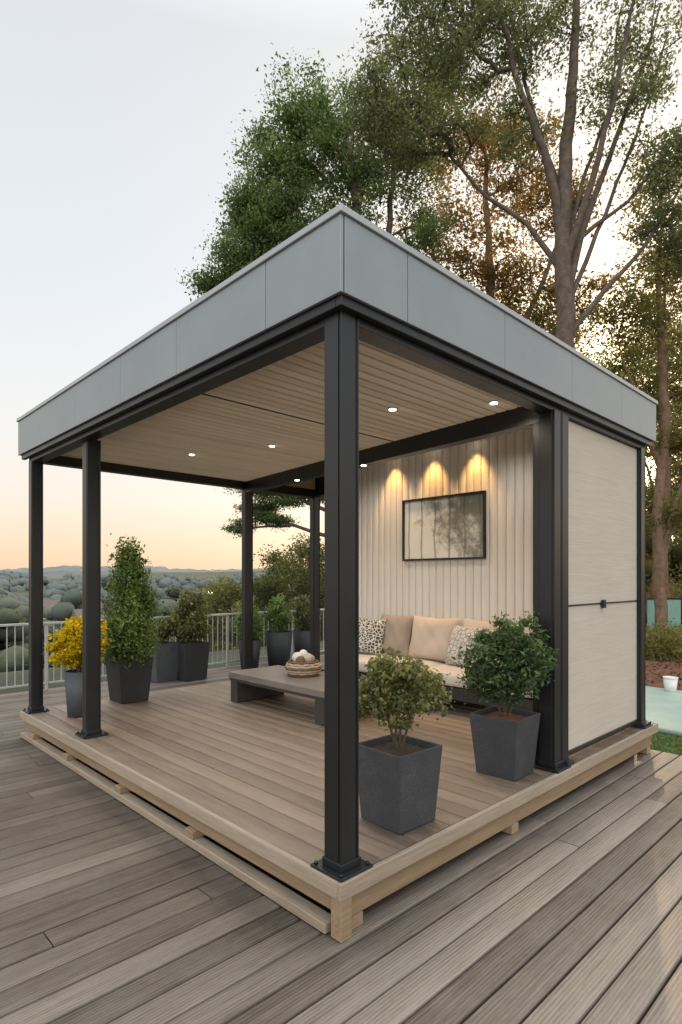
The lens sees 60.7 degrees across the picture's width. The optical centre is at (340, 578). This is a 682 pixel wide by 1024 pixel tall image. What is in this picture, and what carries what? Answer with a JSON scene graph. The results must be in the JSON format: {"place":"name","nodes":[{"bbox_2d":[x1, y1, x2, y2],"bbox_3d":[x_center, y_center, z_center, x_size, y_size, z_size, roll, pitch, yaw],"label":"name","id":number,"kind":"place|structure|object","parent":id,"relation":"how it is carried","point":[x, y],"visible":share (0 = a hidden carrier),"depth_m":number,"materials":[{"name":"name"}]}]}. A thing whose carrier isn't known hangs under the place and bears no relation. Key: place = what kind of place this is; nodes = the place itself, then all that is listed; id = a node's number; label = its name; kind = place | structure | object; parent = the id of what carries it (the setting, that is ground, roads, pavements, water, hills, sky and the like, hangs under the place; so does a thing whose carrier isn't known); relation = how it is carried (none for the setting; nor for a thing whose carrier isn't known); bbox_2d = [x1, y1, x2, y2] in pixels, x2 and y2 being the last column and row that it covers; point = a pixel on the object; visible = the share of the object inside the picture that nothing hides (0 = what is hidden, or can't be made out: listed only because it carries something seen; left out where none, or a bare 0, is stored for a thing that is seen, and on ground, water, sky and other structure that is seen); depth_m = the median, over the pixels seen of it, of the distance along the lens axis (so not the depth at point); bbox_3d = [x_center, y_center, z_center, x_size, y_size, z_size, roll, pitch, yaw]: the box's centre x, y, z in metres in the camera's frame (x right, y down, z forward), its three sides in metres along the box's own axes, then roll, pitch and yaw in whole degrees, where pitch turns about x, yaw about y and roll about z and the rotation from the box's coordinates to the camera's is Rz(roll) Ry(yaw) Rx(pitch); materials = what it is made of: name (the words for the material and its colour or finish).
{"place":"outdoors","nodes":[
{"label":"outdoors","id":0,"kind":"place"},
{"bbox_2d":[43,600,59,608],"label":"roof","id":1,"kind":"structure","parent":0,"point":[49,602],"depth_m":133.09,"materials":[{"name":"tile"}]},
{"bbox_2d":[21,570,162,578],"bbox_3d":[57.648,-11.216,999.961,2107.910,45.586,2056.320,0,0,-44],"label":"hills","id":2,"kind":"structure","parent":0,"point":[56,574],"depth_m":1097.87,"materials":[{"name":"grey"}]},
{"bbox_2d":[0,565,266,572],"bbox_3d":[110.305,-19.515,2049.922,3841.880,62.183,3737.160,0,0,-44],"label":"hills","id":3,"kind":"structure","parent":0,"point":[106,568],"depth_m":2160.03,"materials":[{"name":"grey"}]},
{"bbox_2d":[0,569,323,694],"bbox_3d":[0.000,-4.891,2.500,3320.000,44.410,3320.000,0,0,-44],"label":"ground","id":4,"kind":"structure","parent":0,"point":[181,576],"depth_m":12.10,"materials":[{"name":"green plant"}]},
{"bbox_2d":[0,575,226,672],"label":"valley trees","id":5,"kind":"object","parent":4,"relation":"on","point":[9,616],"visible":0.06,"depth_m":49.31,"materials":[{"name":"green plant"}]},
{"bbox_2d":[0,571,298,634],"bbox_3d":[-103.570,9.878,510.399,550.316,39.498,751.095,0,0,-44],"label":"distant woods","id":6,"kind":"object","parent":4,"relation":"on","point":[66,590],"visible":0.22,"depth_m":285.46,"materials":[{"name":"green plant"}]},
{"bbox_2d":[194,574,241,650],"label":"young tree","id":7,"kind":"object","parent":4,"relation":"on","point":[210,592],"visible":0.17,"depth_m":23.78,"materials":[{"name":"green plant"}]},
{"bbox_2d":[190,569,267,651],"bbox_3d":[-3.174,1.510,16.822,2.493,3.578,2.812,0,0,-44],"label":"young tree","id":8,"kind":"object","parent":4,"relation":"on","point":[232,593],"visible":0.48,"depth_m":16.78,"materials":[{"name":"green plant"}]},
{"bbox_2d":[215,488,323,538],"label":"pine tree","id":9,"kind":"object","parent":4,"relation":"on","point":[263,510],"visible":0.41,"depth_m":21.78,"materials":[{"name":"green plant"}]},
{"bbox_2d":[218,575,323,650],"bbox_3d":[-0.800,3.376,32.546,13.356,8.056,13.841,0,0,-4],"label":"tree line","id":10,"kind":"object","parent":4,"relation":"on","point":[264,610],"depth_m":28.87,"materials":[{"name":"green plant"}]},
{"bbox_2d":[240,544,320,632],"bbox_3d":[-2.268,0.650,19.608,3.005,3.805,2.798,0,0,-44],"label":"young tree","id":11,"kind":"object","parent":4,"relation":"on","point":[262,593],"visible":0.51,"depth_m":19.31,"materials":[{"name":"green plant"}]},
{"bbox_2d":[258,533,323,632],"bbox_3d":[-1.088,0.263,18.491,3.076,3.897,2.811,0,0,-44],"label":"young tree","id":12,"kind":"object","parent":4,"relation":"on","point":[299,579],"visible":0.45,"depth_m":18.34,"materials":[{"name":"green plant"}]},
{"bbox_2d":[260,533,323,604],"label":"young tree","id":13,"kind":"object","parent":4,"relation":"on","point":[292,548],"visible":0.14,"depth_m":23.93,"materials":[{"name":"green plant"}]},
{"bbox_2d":[306,566,323,640],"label":"young tree","id":14,"kind":"object","parent":4,"relation":"on","point":[321,629],"visible":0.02,"depth_m":19.57,"materials":[{"name":"green plant"}]},
{"bbox_2d":[175,25,488,300],"bbox_3d":[-0.255,-6.481,16.003,8.448,16.578,3.931,0,0,-3],"label":"evergreen tree","id":15,"kind":"object","parent":4,"relation":"on","point":[263,220],"visible":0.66,"depth_m":15.59,"materials":[{"name":"green plant"}]},
{"bbox_2d":[386,64,636,355],"bbox_3d":[5.831,-7.346,20.243,9.042,18.307,4.988,0,0,-5],"label":"golden tree","id":16,"kind":"object","parent":4,"relation":"on","point":[488,273],"visible":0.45,"depth_m":19.66,"materials":[{"name":"plant"}]},
{"bbox_2d":[509,281,556,336],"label":"slender tree","id":17,"kind":"object","parent":4,"relation":"on","point":[536,315],"visible":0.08,"depth_m":21.55,"materials":[{"name":"green plant"}]},
{"bbox_2d":[545,320,603,361],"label":"slender tree","id":18,"kind":"object","parent":4,"relation":"on","point":[588,336],"visible":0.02,"depth_m":23.75,"materials":[{"name":"green plant"}]},
{"bbox_2d":[534,316,635,382],"bbox_3d":[11.047,-5.674,29.970,8.618,15.525,6.450,0,0,-5],"label":"woodland tree","id":19,"kind":"object","parent":4,"relation":"on","point":[592,347],"depth_m":28.78,"materials":[{"name":"green plant"}]},
{"bbox_2d":[583,328,681,534],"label":"woodland tree","id":20,"kind":"object","parent":4,"relation":"on","point":[596,353],"visible":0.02,"depth_m":30.94,"materials":[{"name":"green plant"}]},
{"bbox_2d":[615,295,681,554],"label":"slender tree","id":21,"kind":"object","parent":4,"relation":"on","point":[658,419],"visible":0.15,"depth_m":22.88,"materials":[{"name":"green plant"}]},
{"bbox_2d":[636,322,681,535],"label":"woodland tree","id":22,"kind":"object","parent":4,"relation":"on","point":[649,499],"visible":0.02,"depth_m":29.67,"materials":[{"name":"green plant"}]},
{"bbox_2d":[646,527,681,599],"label":"crowns","id":23,"kind":"object","parent":4,"relation":"on","point":[649,562],"visible":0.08,"depth_m":33.85,"materials":[{"name":"green plant"}]},
{"bbox_2d":[646,596,681,630],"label":"garden fence","id":24,"kind":"object","parent":4,"relation":"on","point":[675,609],"visible":0.19,"depth_m":17.20,"materials":[{"name":"teal"}]},
{"bbox_2d":[646,653,681,690],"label":"mulch bed","id":25,"kind":"object","parent":4,"relation":"on","point":[655,671],"depth_m":10.60,"materials":[{"name":"brown wood"}]},
{"bbox_2d":[333,0,681,347],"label":"eucalyptus tree","id":26,"kind":"object","parent":25,"relation":"on","point":[568,243],"visible":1,"depth_m":11.92,"materials":[{"name":"green plant"}]},
{"bbox_2d":[574,136,681,630],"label":"slender tree","id":27,"kind":"object","parent":25,"relation":"on","point":[668,440],"visible":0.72,"depth_m":15.41,"materials":[{"name":"green plant"}]},
{"bbox_2d":[591,224,681,599],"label":"slender tree","id":28,"kind":"object","parent":25,"relation":"on","point":[648,349],"visible":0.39,"depth_m":18.89,"materials":[{"name":"green plant"}]},
{"bbox_2d":[646,686,681,735],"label":"paving slab","id":29,"kind":"structure","parent":25,"relation":"on","point":[663,709],"depth_m":7.22,"materials":[{"name":"concrete"}]},
{"bbox_2d":[663,676,677,691],"bbox_3d":[4.751,1.542,8.399,0.204,0.249,0.204,0,0,-44],"label":"white bucket","id":30,"kind":"object","parent":29,"relation":"on","point":[670,683],"visible":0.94,"depth_m":8.33,"materials":[{"name":"plastic"}]},
{"bbox_2d":[646,623,681,662],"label":"garden shrub","id":31,"kind":"object","parent":25,"relation":"on","point":[657,643],"visible":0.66,"depth_m":12.21,"materials":[{"name":"green plant"}]},
{"bbox_2d":[646,568,681,599],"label":"garden shrub","id":32,"kind":"object","parent":25,"relation":"on","point":[647,593],"visible":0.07,"depth_m":18.85,"materials":[{"name":"green plant"}]},
{"bbox_2d":[647,617,681,653],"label":"garden shrub","id":33,"kind":"object","parent":25,"relation":"on","point":[680,625],"visible":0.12,"depth_m":13.74,"materials":[{"name":"green plant"}]},
{"bbox_2d":[647,560,681,599],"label":"garden shrub","id":34,"kind":"object","parent":25,"relation":"on","point":[676,588],"visible":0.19,"depth_m":19.96,"materials":[{"name":"green plant"}]},
{"bbox_2d":[646,530,681,599],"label":"foliage","id":35,"kind":"object","parent":4,"relation":"on","point":[672,570],"visible":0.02,"depth_m":33.95,"materials":[{"name":"green plant"}]},
{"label":"walls","id":36,"kind":"object","parent":4,"relation":"on","visible":0},
{"bbox_2d":[71,608,105,617],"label":"roof","id":37,"kind":"structure","parent":36,"relation":"on","point":[77,612],"depth_m":92.48,"materials":[{"name":"tile"}]},
{"bbox_2d":[0,655,681,1023],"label":"timber deck","id":38,"kind":"structure","parent":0,"point":[566,909],"depth_m":2.66,"materials":[{"name":"brown wood"}]},
{"bbox_2d":[0,609,323,689],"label":"balustrade","id":39,"kind":"object","parent":38,"relation":"on","point":[46,682],"visible":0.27,"depth_m":8.31,"materials":[{"name":"metal"}]},
{"bbox_2d":[148,615,178,682],"bbox_3d":[-2.739,1.061,9.015,0.547,1.026,0.639,0,0,-44],"label":"potted shrub","id":40,"kind":"object","parent":38,"relation":"on","point":[165,669],"visible":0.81,"depth_m":8.89,"materials":[{"name":"green plant"}]},
{"bbox_2d":[166,585,212,681],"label":"potted bay tree","id":41,"kind":"object","parent":38,"relation":"on","point":[190,615],"visible":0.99,"depth_m":8.98,"materials":[{"name":"green plant"}]},
{"bbox_2d":[233,599,266,668],"bbox_3d":[-1.581,0.967,10.248,0.571,1.215,0.612,0,0,-44],"label":"potted shrub","id":42,"kind":"object","parent":38,"relation":"on","point":[257,624],"visible":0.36,"depth_m":10.19,"materials":[{"name":"green plant"}]},
{"bbox_2d":[260,592,294,665],"bbox_3d":[-1.130,0.904,10.548,0.635,1.341,0.590,0,0,-19],"label":"potted shrub","id":43,"kind":"object","parent":38,"relation":"on","point":[278,641],"visible":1,"depth_m":10.38,"materials":[{"name":"green plant"}]},
{"bbox_2d":[290,593,320,652],"bbox_3d":[-0.665,0.917,11.045,0.614,1.314,0.602,0,0,-7],"label":"potted shrub","id":44,"kind":"object","parent":38,"relation":"on","point":[301,636],"visible":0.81,"depth_m":10.91,"materials":[{"name":"green plant"}]},
{"bbox_2d":[16,203,657,942],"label":"pavilion","id":45,"kind":"structure","parent":38,"relation":"on","point":[362,375],"depth_m":4.14,"materials":[{"name":"metal"}]},
{"bbox_2d":[41,616,111,717],"bbox_3d":[-2.533,0.821,5.589,0.613,0.988,0.586,0,0,17],"label":"potted yellow shrub","id":46,"kind":"object","parent":45,"relation":"on","point":[68,653],"visible":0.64,"depth_m":5.49,"materials":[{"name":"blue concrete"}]},
{"bbox_2d":[101,533,168,703],"bbox_3d":[-2.270,0.412,6.295,0.776,1.806,0.800,0,0,-44],"label":"potted conifer","id":47,"kind":"object","parent":45,"relation":"on","point":[128,659],"visible":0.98,"depth_m":6.19,"materials":[{"name":"green plant"}]},
{"bbox_2d":[228,665,371,725],"bbox_3d":[-0.441,1.155,5.944,0.680,0.317,1.520,0,0,-44],"label":"coffee table","id":48,"kind":"object","parent":45,"relation":"on","point":[258,683],"visible":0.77,"depth_m":5.88,"materials":[{"name":"wood"}]},
{"bbox_2d":[285,649,321,676],"bbox_3d":[-0.390,0.865,6.021,0.385,0.266,0.385,0,0,-44],"label":"wicker basket","id":49,"kind":"object","parent":48,"relation":"on","point":[303,663],"visible":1,"depth_m":5.89,"materials":[{"name":"beige wicker"}]},
{"bbox_2d":[359,644,455,834],"bbox_3d":[0.330,0.838,3.222,0.576,0.954,0.524,0,0,32],"label":"potted boxwood","id":50,"kind":"object","parent":45,"relation":"on","point":[399,772],"visible":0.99,"depth_m":3.11,"materials":[{"name":"green plant"}]},
{"bbox_2d":[402,490,485,560],"bbox_3d":[1.147,-0.578,6.632,0.038,0.730,1.140,0,0,-44],"label":"framed picture","id":51,"kind":"object","parent":45,"relation":"attached to","point":[449,527],"visible":1,"depth_m":6.60},
{"bbox_2d":[359,614,532,711],"bbox_3d":[1.002,0.869,6.200,0.812,0.891,2.680,0,0,-44],"label":"sofa","id":52,"kind":"object","parent":45,"relation":"on","point":[436,643],"visible":0.34,"depth_m":6.36,"materials":[{"name":"fabric"}]},
{"bbox_2d":[451,611,560,781],"bbox_3d":[1.125,0.765,3.952,0.724,1.100,0.670,0,0,-44],"label":"potted shrub","id":53,"kind":"object","parent":45,"relation":"on","point":[504,738],"visible":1,"depth_m":3.86,"materials":[{"name":"green plant"}]},
{"bbox_2d":[0,0,681,569],"label":"sky","id":54,"kind":"structure","parent":0,"point":[116,129],"materials":[{"name":"white"}]},
{"bbox_2d":[650,732,681,756],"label":"lawn","id":55,"kind":"structure","parent":0,"point":[670,747],"depth_m":5.90,"materials":[{"name":"green plant"}]}
]}

